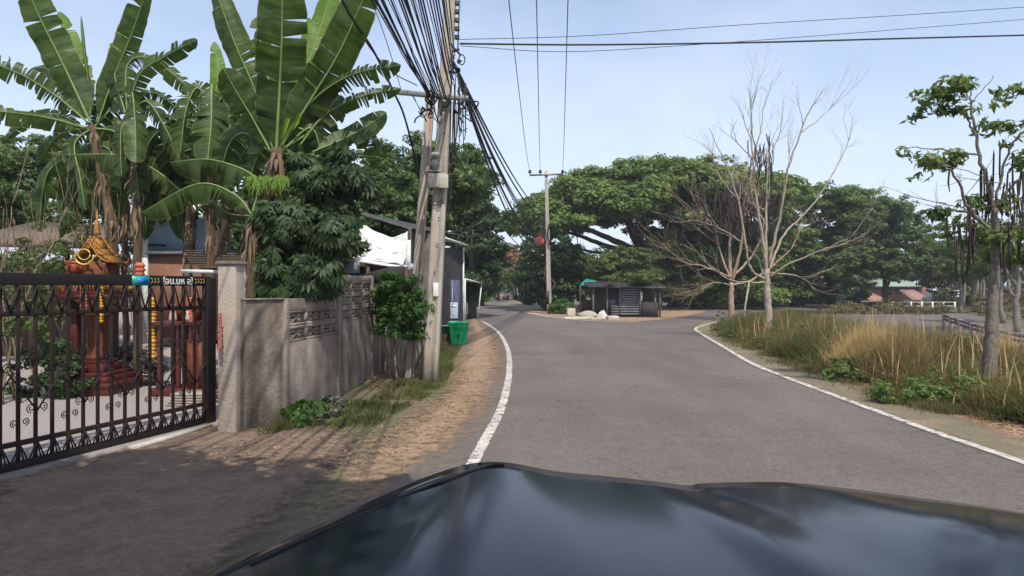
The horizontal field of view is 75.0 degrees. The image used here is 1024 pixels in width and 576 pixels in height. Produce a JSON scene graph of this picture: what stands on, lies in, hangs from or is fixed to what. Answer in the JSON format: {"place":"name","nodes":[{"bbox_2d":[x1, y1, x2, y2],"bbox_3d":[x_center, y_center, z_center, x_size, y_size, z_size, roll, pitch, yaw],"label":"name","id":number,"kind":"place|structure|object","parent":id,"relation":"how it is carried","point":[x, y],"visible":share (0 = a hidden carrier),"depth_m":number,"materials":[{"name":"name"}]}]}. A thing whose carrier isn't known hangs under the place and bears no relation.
{"place":"outdoors","nodes":[
{"label":"outdoors","id":0,"kind":"place"},
{"bbox_2d":[0,425,357,575],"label":"driveway","id":1,"kind":"structure","parent":0,"point":[156,509],"depth_m":4.91,"materials":[{"name":"concrete"}]},
{"bbox_2d":[0,272,215,473],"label":"gate","id":2,"kind":"structure","parent":1,"relation":"on","point":[207,306],"depth_m":6.70,"materials":[{"name":"metal"}]},
{"bbox_2d":[127,423,211,450],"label":"kerb","id":3,"kind":"structure","parent":1,"relation":"on","point":[166,437],"depth_m":7.03,"materials":[{"name":"grey concrete"}]},
{"bbox_2d":[215,261,246,432],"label":"gate pillar","id":4,"kind":"structure","parent":1,"relation":"on","point":[231,284],"depth_m":7.31,"materials":[{"name":"concrete"}]},
{"bbox_2d":[165,389,217,405],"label":"steps","id":5,"kind":"structure","parent":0,"point":[178,399],"depth_m":8.97,"materials":[{"name":"white concrete"}]},
{"bbox_2d":[0,293,1023,575],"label":"ground","id":6,"kind":"structure","parent":0,"point":[308,507],"depth_m":6.26,"materials":[{"name":"soil"}]},
{"bbox_2d":[0,335,217,481],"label":"yard","id":7,"kind":"structure","parent":6,"relation":"on","point":[8,417],"depth_m":8.29,"materials":[{"name":"concrete"}]},
{"bbox_2d":[0,148,83,404],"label":"shrub","id":8,"kind":"object","parent":7,"relation":"on","point":[18,258],"visible":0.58,"depth_m":9.33,"materials":[{"name":"green plant"}]},
{"bbox_2d":[2,334,95,399],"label":"shrub","id":9,"kind":"object","parent":7,"relation":"on","point":[44,381],"visible":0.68,"depth_m":9.60,"materials":[{"name":"green plant"}]},
{"bbox_2d":[0,133,110,261],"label":"garden tree","id":10,"kind":"object","parent":7,"relation":"on","point":[12,156],"visible":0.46,"depth_m":16.20,"materials":[{"name":"green plant"}]},
{"bbox_2d":[6,131,131,372],"bbox_3d":[-7.354,-0.570,11.169,1.786,4.347,1.938,0,0,-27],"label":"shrub","id":11,"kind":"object","parent":7,"relation":"on","point":[53,264],"visible":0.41,"depth_m":11.01,"materials":[{"name":"green plant"}]},
{"bbox_2d":[70,285,80,355],"bbox_3d":[-6.663,0.703,10.156,0.340,1.795,0.300,0,0,0],"label":"stand","id":12,"kind":"object","parent":7,"relation":"on","point":[75,329],"visible":0.14,"depth_m":10.10,"materials":[{"name":"red paint"}]},
{"bbox_2d":[0,222,153,366],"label":"house","id":13,"kind":"structure","parent":7,"relation":"on","point":[27,335],"depth_m":14.28,"materials":[{"name":"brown wood"}]},
{"bbox_2d":[0,0,156,357],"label":"banana plant","id":14,"kind":"object","parent":7,"relation":"on","point":[69,76],"visible":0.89,"depth_m":10.91,"materials":[{"name":"green plant"}]},
{"bbox_2d":[54,210,142,395],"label":"spirit house","id":15,"kind":"structure","parent":7,"relation":"on","point":[93,246],"depth_m":10.13,"materials":[{"name":"red paint"}]},
{"bbox_2d":[30,116,216,367],"bbox_3d":[-7.106,-0.818,12.547,3.404,4.841,1.014,0,0,0],"label":"banana plant","id":16,"kind":"object","parent":7,"relation":"on","point":[36,194],"visible":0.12,"depth_m":12.30,"materials":[{"name":"green plant"}]},
{"bbox_2d":[64,154,199,366],"bbox_3d":[-6.289,-0.400,11.370,2.073,4.009,0.875,0,0,-8],"label":"banana plant","id":17,"kind":"object","parent":7,"relation":"on","point":[166,191],"visible":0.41,"depth_m":11.10,"materials":[{"name":"green plant"}]},
{"bbox_2d":[85,38,199,386],"bbox_3d":[-6.059,-1.175,10.865,2.397,5.551,1.218,0,0,0],"label":"banana plant","id":18,"kind":"object","parent":7,"relation":"on","point":[132,149],"visible":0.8,"depth_m":10.73,"materials":[{"name":"green plant"}]},
{"bbox_2d":[117,342,169,384],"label":"shrub","id":19,"kind":"object","parent":7,"relation":"on","point":[145,369],"visible":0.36,"depth_m":10.91,"materials":[{"name":"green plant"}]},
{"bbox_2d":[152,298,217,395],"bbox_3d":[-4.954,0.875,10.101,0.800,1.450,0.600,0,0,0],"label":"offering table","id":20,"kind":"object","parent":7,"relation":"on","point":[178,341],"visible":0.43,"depth_m":9.88,"materials":[{"name":"red paint"}]},
{"bbox_2d":[147,297,156,358],"bbox_3d":[-5.353,0.594,9.906,0.160,0.917,0.145,0,0,0],"label":"garland","id":21,"kind":"object","parent":20,"relation":"hanging from","point":[154,337],"visible":0.42,"depth_m":9.88},
{"bbox_2d":[130,201,241,340],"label":"house","id":22,"kind":"structure","parent":7,"relation":"on","point":[163,246],"depth_m":17.80,"materials":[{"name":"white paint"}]},
{"bbox_2d":[140,159,261,297],"bbox_3d":[-4.031,-0.057,8.851,1.546,3.319,0.614,0,0,0],"label":"banana plant","id":23,"kind":"object","parent":7,"relation":"on","point":[231,206],"visible":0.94,"depth_m":8.71,"materials":[{"name":"green plant"}]},
{"bbox_2d":[107,96,300,348],"bbox_3d":[-5.109,-0.854,11.797,4.007,4.911,1.596,0,0,0],"label":"banana plant","id":24,"kind":"object","parent":7,"relation":"on","point":[157,157],"visible":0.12,"depth_m":11.28,"materials":[{"name":"green plant"}]},
{"bbox_2d":[159,42,263,277],"bbox_3d":[-4.890,-1.122,10.305,1.909,5.446,1.415,0,0,0],"label":"banana plant","id":25,"kind":"object","parent":7,"relation":"on","point":[203,135],"visible":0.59,"depth_m":10.11,"materials":[{"name":"green plant"}]},
{"bbox_2d":[181,250,242,385],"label":"gate roof","id":26,"kind":"structure","parent":7,"relation":"on","point":[187,270],"depth_m":10.22,"materials":[{"name":"brown paint"}]},
{"bbox_2d":[216,190,371,271],"bbox_3d":[-5.046,-0.504,15.011,4.089,4.250,3.143,0,0,0],"label":"garden tree","id":27,"kind":"object","parent":7,"relation":"on","point":[236,232],"visible":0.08,"depth_m":14.03,"materials":[{"name":"green plant"}]},
{"bbox_2d":[210,0,406,297],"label":"banana plant","id":28,"kind":"object","parent":7,"relation":"on","point":[279,98],"visible":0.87,"depth_m":8.83,"materials":[{"name":"green plant"}]},
{"bbox_2d":[243,174,289,197],"bbox_3d":[-3.197,-1.323,8.705,0.663,0.346,0.269,0,0,0],"label":"banana bunch","id":29,"kind":"object","parent":28,"relation":"attached to","point":[262,182],"visible":1,"depth_m":8.65,"materials":[{"name":"green plant"}]},
{"bbox_2d":[343,258,412,283],"bbox_3d":[-3.008,0.408,15.651,1.595,2.383,1.702,0,0,0],"label":"awning","id":30,"kind":"object","parent":7,"relation":"on","point":[354,267],"visible":0.48,"depth_m":15.07,"materials":[{"name":"white paint"}]},
{"bbox_2d":[353,225,410,264],"bbox_3d":[-3.090,-1.050,15.747,1.408,1.063,1.072,0,0,0],"label":"tarpaulin","id":31,"kind":"object","parent":30,"relation":"on","point":[388,249],"visible":0.88,"depth_m":15.86,"materials":[{"name":"white plastic"}]},
{"bbox_2d":[354,130,503,236],"bbox_3d":[-3.079,-1.960,22.616,5.672,7.126,5.161,0,0,0],"label":"broadleaf tree","id":32,"kind":"object","parent":7,"relation":"on","point":[398,183],"visible":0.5,"depth_m":21.61,"materials":[{"name":"green plant"}]},
{"bbox_2d":[278,399,331,427],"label":"weed clump","id":33,"kind":"object","parent":6,"relation":"on","point":[297,410],"visible":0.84,"depth_m":7.67,"materials":[{"name":"green plant"}]},
{"bbox_2d":[246,141,382,335],"bbox_3d":[-2.539,-0.188,8.810,1.710,3.602,1.161,0,0,-44],"label":"shrub","id":34,"kind":"object","parent":6,"relation":"on","point":[315,229],"visible":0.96,"depth_m":8.57,"materials":[{"name":"green plant"}]},
{"bbox_2d":[241,275,407,430],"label":"boundary wall","id":35,"kind":"structure","parent":6,"relation":"on","point":[286,359],"depth_m":8.48,"materials":[{"name":"concrete"}]},
{"bbox_2d":[313,395,347,417],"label":"weed clump","id":36,"kind":"object","parent":6,"relation":"on","point":[329,399],"visible":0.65,"depth_m":8.47,"materials":[{"name":"green plant"}]},
{"bbox_2d":[254,340,462,436],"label":"verge grass","id":37,"kind":"structure","parent":6,"relation":"on","point":[448,355],"depth_m":8.93,"materials":[{"name":"green plant"}]},
{"bbox_2d":[366,270,434,378],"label":"bush","id":38,"kind":"object","parent":6,"relation":"on","point":[389,307],"visible":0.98,"depth_m":11.46,"materials":[{"name":"green plant"}]},
{"bbox_2d":[360,212,467,345],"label":"shed","id":39,"kind":"structure","parent":6,"relation":"on","point":[453,264],"depth_m":19.37,"materials":[{"name":"metal"}]},
{"bbox_2d":[451,280,459,320],"bbox_3d":[-1.811,0.550,20.114,0.032,1.600,1.104,0,0,21],"label":"curtain","id":40,"kind":"object","parent":39,"relation":"hanging from","point":[456,290],"visible":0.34,"depth_m":20.38,"materials":[{"name":"blue fabric"}]},
{"bbox_2d":[329,319,503,509],"bbox_3d":[-1.040,1.579,19.249,2.105,0.001,29.416,0,0,-1],"label":"sand shoulder","id":41,"kind":"object","parent":6,"relation":"on","point":[482,353],"visible":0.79,"depth_m":7.77},
{"bbox_2d":[178,367,482,466],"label":"leaf litter","id":42,"kind":"object","parent":41,"relation":"on","point":[320,456],"visible":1,"depth_m":6.76,"materials":[{"name":"brown plant"}]},
{"bbox_2d":[448,321,469,344],"bbox_3d":[-1.489,1.270,18.791,0.580,0.660,0.482,0,0,0],"label":"trash bin","id":43,"kind":"object","parent":41,"relation":"on","point":[458,332],"visible":0.96,"depth_m":18.61,"materials":[{"name":"green plastic"}]},
{"bbox_2d":[405,98,433,378],"bbox_3d":[-1.626,-0.948,11.809,0.526,5.106,0.159,0,0,0],"label":"utility pole","id":44,"kind":"object","parent":6,"relation":"on","point":[420,227],"visible":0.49,"depth_m":11.74,"materials":[{"name":"grey concrete"}]},
{"bbox_2d":[397,0,478,382],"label":"utility pole","id":45,"kind":"object","parent":6,"relation":"on","point":[439,178],"visible":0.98,"depth_m":11.26,"materials":[{"name":"concrete"}]},
{"bbox_2d":[341,0,419,178],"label":"overhead cable","id":46,"kind":"object","parent":45,"relation":"attached to","point":[360,30],"visible":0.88,"depth_m":10.12,"materials":[{"name":"black plastic"}]},
{"bbox_2d":[374,0,427,94],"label":"overhead cable","id":47,"kind":"object","parent":45,"relation":"attached to","point":[388,24],"visible":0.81,"depth_m":8.80,"materials":[{"name":"black plastic"}]},
{"bbox_2d":[380,0,430,96],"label":"overhead cable","id":48,"kind":"object","parent":45,"relation":"attached to","point":[414,66],"visible":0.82,"depth_m":9.61,"materials":[{"name":"black plastic"}]},
{"bbox_2d":[419,0,444,99],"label":"overhead cable","id":49,"kind":"object","parent":45,"relation":"attached to","point":[431,47],"visible":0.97,"depth_m":9.43,"materials":[{"name":"black plastic"}]},
{"bbox_2d":[460,7,1022,39],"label":"overhead cable","id":50,"kind":"object","parent":45,"relation":"attached to","point":[735,25],"visible":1,"depth_m":12.56,"materials":[{"name":"black plastic"}]},
{"bbox_2d":[460,34,1023,45],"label":"overhead cable","id":51,"kind":"object","parent":45,"relation":"attached to","point":[732,42],"visible":1,"depth_m":12.38,"materials":[{"name":"black plastic"}]},
{"bbox_2d":[465,19,1023,51],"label":"overhead cable","id":52,"kind":"object","parent":45,"relation":"attached to","point":[737,41],"visible":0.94,"depth_m":12.87,"materials":[{"name":"black plastic"}]},
{"bbox_2d":[445,163,520,318],"bbox_3d":[-1.921,-2.821,35.974,4.782,8.887,5.105,0,0,0],"label":"broadleaf tree","id":53,"kind":"object","parent":6,"relation":"on","point":[483,250],"visible":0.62,"depth_m":34.77,"materials":[{"name":"green plant"}]},
{"bbox_2d":[502,300,523,306],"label":"dirt lane","id":54,"kind":"structure","parent":6,"relation":"on","point":[512,303],"depth_m":68.65,"materials":[{"name":"beige soil"}]},
{"bbox_2d":[502,244,524,293],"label":"flowering tree","id":55,"kind":"object","parent":54,"relation":"on","point":[513,257],"visible":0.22,"depth_m":87.32,"materials":[{"name":"orange plant"}]},
{"bbox_2d":[54,253,1023,296],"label":"woodland","id":56,"kind":"object","parent":6,"relation":"on","point":[60,259],"visible":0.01,"depth_m":110.41,"materials":[{"name":"green plant"}]},
{"bbox_2d":[511,305,743,320],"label":"dirt lot","id":57,"kind":"structure","parent":6,"relation":"on","point":[665,313],"depth_m":45.22,"materials":[{"name":"beige soil"}]},
{"bbox_2d":[511,257,543,304],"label":"broadleaf tree","id":58,"kind":"object","parent":57,"relation":"on","point":[515,295],"visible":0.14,"depth_m":61.43,"materials":[{"name":"green plant"}]},
{"bbox_2d":[528,170,563,313],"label":"utility pole","id":59,"kind":"object","parent":57,"relation":"on","point":[548,267],"visible":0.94,"depth_m":41.55,"materials":[{"name":"concrete"}]},
{"bbox_2d":[453,64,544,212],"bbox_3d":[0.521,-4.160,26.366,0.042,1.138,30.355,0,0,6],"label":"overhead cable","id":60,"kind":"object","parent":59,"relation":"attached to","point":[493,139],"visible":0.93,"depth_m":16.22,"materials":[{"name":"black plastic"}]},
{"bbox_2d":[455,68,544,216],"bbox_3d":[0.537,-3.894,26.366,0.042,1.152,30.352,0,0,6],"label":"overhead cable","id":61,"kind":"object","parent":59,"relation":"attached to","point":[473,106],"visible":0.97,"depth_m":15.85,"materials":[{"name":"black plastic"}]},
{"bbox_2d":[457,75,544,223],"bbox_3d":[0.553,-3.535,26.366,0.042,1.351,30.351,0,0,6],"label":"overhead cable","id":62,"kind":"object","parent":59,"relation":"attached to","point":[494,158],"visible":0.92,"depth_m":16.20,"materials":[{"name":"black plastic"}]},
{"bbox_2d":[460,88,544,246],"bbox_3d":[0.586,-2.706,26.365,0.042,1.975,30.348,0,0,5],"label":"overhead cable","id":63,"kind":"object","parent":59,"relation":"attached to","point":[473,123],"visible":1,"depth_m":14.96,"materials":[{"name":"black plastic"}]},
{"bbox_2d":[460,81,544,234],"bbox_3d":[0.570,-3.104,26.366,0.042,1.696,30.350,0,0,6],"label":"overhead cable","id":64,"kind":"object","parent":59,"relation":"attached to","point":[497,178],"visible":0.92,"depth_m":16.77,"materials":[{"name":"black plastic"}]},
{"bbox_2d":[503,227,590,310],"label":"broadleaf tree","id":65,"kind":"object","parent":57,"relation":"on","point":[565,258],"visible":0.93,"depth_m":45.08,"materials":[{"name":"green plant"}]},
{"bbox_2d":[548,298,574,313],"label":"bush","id":66,"kind":"object","parent":57,"relation":"on","point":[558,307],"visible":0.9,"depth_m":40.83,"materials":[{"name":"green plant"}]},
{"bbox_2d":[580,279,596,311],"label":"canopy roof","id":67,"kind":"structure","parent":57,"relation":"on","point":[585,304],"depth_m":38.75,"materials":[{"name":"teal metal"}]},
{"bbox_2d":[580,244,665,286],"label":"broadleaf tree","id":68,"kind":"object","parent":57,"relation":"on","point":[608,265],"visible":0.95,"depth_m":41.46,"materials":[{"name":"green plant"}]},
{"bbox_2d":[582,281,667,316],"bbox_3d":[6.278,0.600,37.678,4.280,2.000,3.255,0,0,0],"label":"hut","id":69,"kind":"object","parent":57,"relation":"on","point":[620,299],"visible":0.84,"depth_m":36.57,"materials":[{"name":"wood"}]},
{"bbox_2d":[608,290,617,314],"bbox_3d":[5.548,0.800,36.600,0.550,1.400,0.050,0,0,0],"label":"door","id":70,"kind":"structure","parent":69,"relation":"in","point":[612,294],"depth_m":36.57,"materials":[{"name":"grey metal"}]},
{"bbox_2d":[500,152,813,308],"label":"rain tree","id":71,"kind":"object","parent":57,"relation":"on","point":[585,198],"visible":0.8,"depth_m":47.04,"materials":[{"name":"green plant"}]},
{"bbox_2d":[641,227,757,307],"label":"broadleaf tree","id":72,"kind":"object","parent":57,"relation":"on","point":[704,302],"visible":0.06,"depth_m":53.74,"materials":[{"name":"green plant"}]},
{"bbox_2d":[575,275,872,306],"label":"undergrowth","id":73,"kind":"object","parent":6,"relation":"on","point":[843,291],"visible":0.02,"depth_m":65.39,"materials":[{"name":"green plant"}]},
{"bbox_2d":[651,36,890,331],"bbox_3d":[7.678,-2.747,19.664,6.892,8.708,4.066,0,0,0],"label":"bare tree","id":74,"kind":"object","parent":6,"relation":"on","point":[767,276],"visible":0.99,"depth_m":19.42,"materials":[{"name":"grey plant"}]},
{"bbox_2d":[743,180,894,304],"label":"broadleaf tree","id":75,"kind":"object","parent":6,"relation":"on","point":[831,203],"visible":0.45,"depth_m":54.06,"materials":[{"name":"green plant"}]},
{"bbox_2d":[691,318,1023,459],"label":"dirt shoulder","id":76,"kind":"object","parent":6,"relation":"on","point":[984,435],"visible":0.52,"depth_m":8.46},
{"bbox_2d":[633,123,836,316],"bbox_3d":[10.564,-3.167,32.189,11.117,9.566,5.351,0,0,-19],"label":"bare tree","id":77,"kind":"object","parent":76,"relation":"on","point":[733,213],"visible":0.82,"depth_m":31.97,"materials":[{"name":"beige plant"}]},
{"bbox_2d":[709,326,1017,425],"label":"verge grass","id":78,"kind":"structure","parent":76,"relation":"on","point":[936,406],"depth_m":10.00,"materials":[{"name":"green plant"}]},
{"bbox_2d":[860,383,1023,437],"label":"red dirt","id":79,"kind":"structure","parent":76,"relation":"on","point":[1011,432],"depth_m":7.62,"materials":[{"name":"brown soil"}]},
{"bbox_2d":[817,355,868,381],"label":"broadleaf weed","id":80,"kind":"object","parent":79,"relation":"on","point":[845,364],"visible":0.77,"depth_m":11.32,"materials":[{"name":"green plant"}]},
{"bbox_2d":[862,374,937,404],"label":"broadleaf weed","id":81,"kind":"object","parent":79,"relation":"on","point":[883,391],"visible":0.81,"depth_m":9.12,"materials":[{"name":"green plant"}]},
{"bbox_2d":[918,371,1000,400],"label":"broadleaf weed","id":82,"kind":"object","parent":79,"relation":"on","point":[944,390],"visible":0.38,"depth_m":9.02,"materials":[{"name":"green plant"}]},
{"bbox_2d":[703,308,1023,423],"bbox_3d":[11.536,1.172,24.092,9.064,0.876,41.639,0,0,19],"label":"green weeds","id":83,"kind":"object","parent":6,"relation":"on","point":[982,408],"visible":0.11,"depth_m":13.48,"materials":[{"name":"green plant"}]},
{"bbox_2d":[711,306,1023,394],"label":"scrub","id":84,"kind":"object","parent":6,"relation":"on","point":[951,386],"visible":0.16,"depth_m":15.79,"materials":[{"name":"green plant"}]},
{"bbox_2d":[713,308,1023,423],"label":"tall grass","id":85,"kind":"structure","parent":6,"relation":"on","point":[987,395],"depth_m":11.64,"materials":[{"name":"green plant"}]},
{"bbox_2d":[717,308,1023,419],"bbox_3d":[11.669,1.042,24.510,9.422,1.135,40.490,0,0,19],"label":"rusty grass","id":86,"kind":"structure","parent":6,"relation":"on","point":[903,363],"depth_m":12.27,"materials":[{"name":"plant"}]},
{"bbox_2d":[740,305,1022,418],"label":"dry stalks","id":87,"kind":"object","parent":6,"relation":"on","point":[1013,363],"visible":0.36,"depth_m":10.95,"materials":[{"name":"beige plant"}]},
{"bbox_2d":[822,194,950,306],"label":"broadleaf tree","id":88,"kind":"object","parent":6,"relation":"on","point":[919,254],"visible":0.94,"depth_m":51.24,"materials":[{"name":"green plant"}]},
{"bbox_2d":[775,289,1023,307],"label":"roadside scrub","id":89,"kind":"object","parent":6,"relation":"on","point":[798,301],"visible":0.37,"depth_m":55.34,"materials":[{"name":"green plant"}]},
{"bbox_2d":[899,290,924,301],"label":"annex","id":90,"kind":"object","parent":6,"relation":"on","point":[914,295],"visible":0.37,"depth_m":75.03,"materials":[{"name":"tile"}]},
{"bbox_2d":[811,316,1023,381],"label":"straw grass","id":91,"kind":"structure","parent":6,"relation":"on","point":[881,341],"depth_m":11.43,"materials":[{"name":"beige plant"}]},
{"bbox_2d":[816,290,1023,319],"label":"roadside scrub","id":92,"kind":"object","parent":6,"relation":"on","point":[896,307],"visible":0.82,"depth_m":40.62,"materials":[{"name":"green plant"}]},
{"bbox_2d":[909,256,958,293],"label":"roadside tree","id":93,"kind":"object","parent":6,"relation":"on","point":[930,272],"visible":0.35,"depth_m":59.24,"materials":[{"name":"green plant"}]},
{"bbox_2d":[884,73,1023,386],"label":"pod tree","id":94,"kind":"object","parent":6,"relation":"on","point":[994,237],"visible":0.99,"depth_m":9.72,"materials":[{"name":"green plant"}]},
{"bbox_2d":[930,235,987,312],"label":"roadside tree","id":95,"kind":"object","parent":6,"relation":"on","point":[946,263],"visible":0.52,"depth_m":41.56,"materials":[{"name":"green plant"}]},
{"bbox_2d":[919,267,1023,305],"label":"hedgerow","id":96,"kind":"object","parent":6,"relation":"on","point":[954,287],"visible":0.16,"depth_m":58.89,"materials":[{"name":"green plant"}]},
{"bbox_2d":[0,0,1023,290],"label":"sky","id":97,"kind":"structure","parent":0,"point":[621,104],"materials":[{"name":"blue"}]},
{"bbox_2d":[207,300,1023,575],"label":"road","id":98,"kind":"structure","parent":0,"point":[724,416],"depth_m":7.62,"materials":[{"name":"grey asphalt"}]},
{"bbox_2d":[466,321,512,463],"bbox_3d":[-0.576,1.575,14.886,1.162,0.001,33.763,0,0,-1],"label":"road edge line","id":99,"kind":"object","parent":98,"relation":"on","point":[483,443],"visible":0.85,"depth_m":8.17,"materials":[{"name":"paint"}]},
{"bbox_2d":[481,278,505,305],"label":"broadleaf tree","id":100,"kind":"object","parent":98,"relation":"on","point":[494,292],"visible":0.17,"depth_m":58.80,"materials":[{"name":"green plant"}]},
{"bbox_2d":[493,261,514,300],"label":"broadleaf tree","id":101,"kind":"object","parent":98,"relation":"on","point":[509,286],"visible":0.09,"depth_m":78.59,"materials":[{"name":"green plant"}]},
{"bbox_2d":[214,462,1023,575],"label":"car","id":102,"kind":"object","parent":98,"relation":"on","point":[492,519],"visible":1,"depth_m":1.29,"materials":[{"name":"black paint"}]},
{"bbox_2d":[694,322,1023,463],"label":"road edge line","id":103,"kind":"object","parent":98,"relation":"on","point":[1010,457],"visible":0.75,"depth_m":8.37,"materials":[{"name":"paint"}]},
{"bbox_2d":[851,278,927,300],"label":"brick building","id":104,"kind":"structure","parent":0,"point":[894,292],"depth_m":82.00,"materials":[{"name":"orange"}]},
{"bbox_2d":[832,313,1023,346],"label":"side road","id":105,"kind":"structure","parent":0,"point":[928,318],"depth_m":32.62,"materials":[{"name":"grey asphalt"}]},
{"bbox_2d":[942,314,1023,343],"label":"guardrail","id":106,"kind":"object","parent":105,"relation":"on","point":[972,326],"visible":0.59,"depth_m":21.25,"materials":[{"name":"grey metal"}]},
{"bbox_2d":[963,209,1023,331],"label":"roadside tree","id":107,"kind":"object","parent":105,"relation":"on","point":[1017,274],"visible":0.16,"depth_m":23.98,"materials":[{"name":"green plant"}]},
{"bbox_2d":[964,225,1023,322],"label":"roadside tree","id":108,"kind":"object","parent":105,"relation":"on","point":[985,267],"visible":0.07,"depth_m":29.93,"materials":[{"name":"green plant"}]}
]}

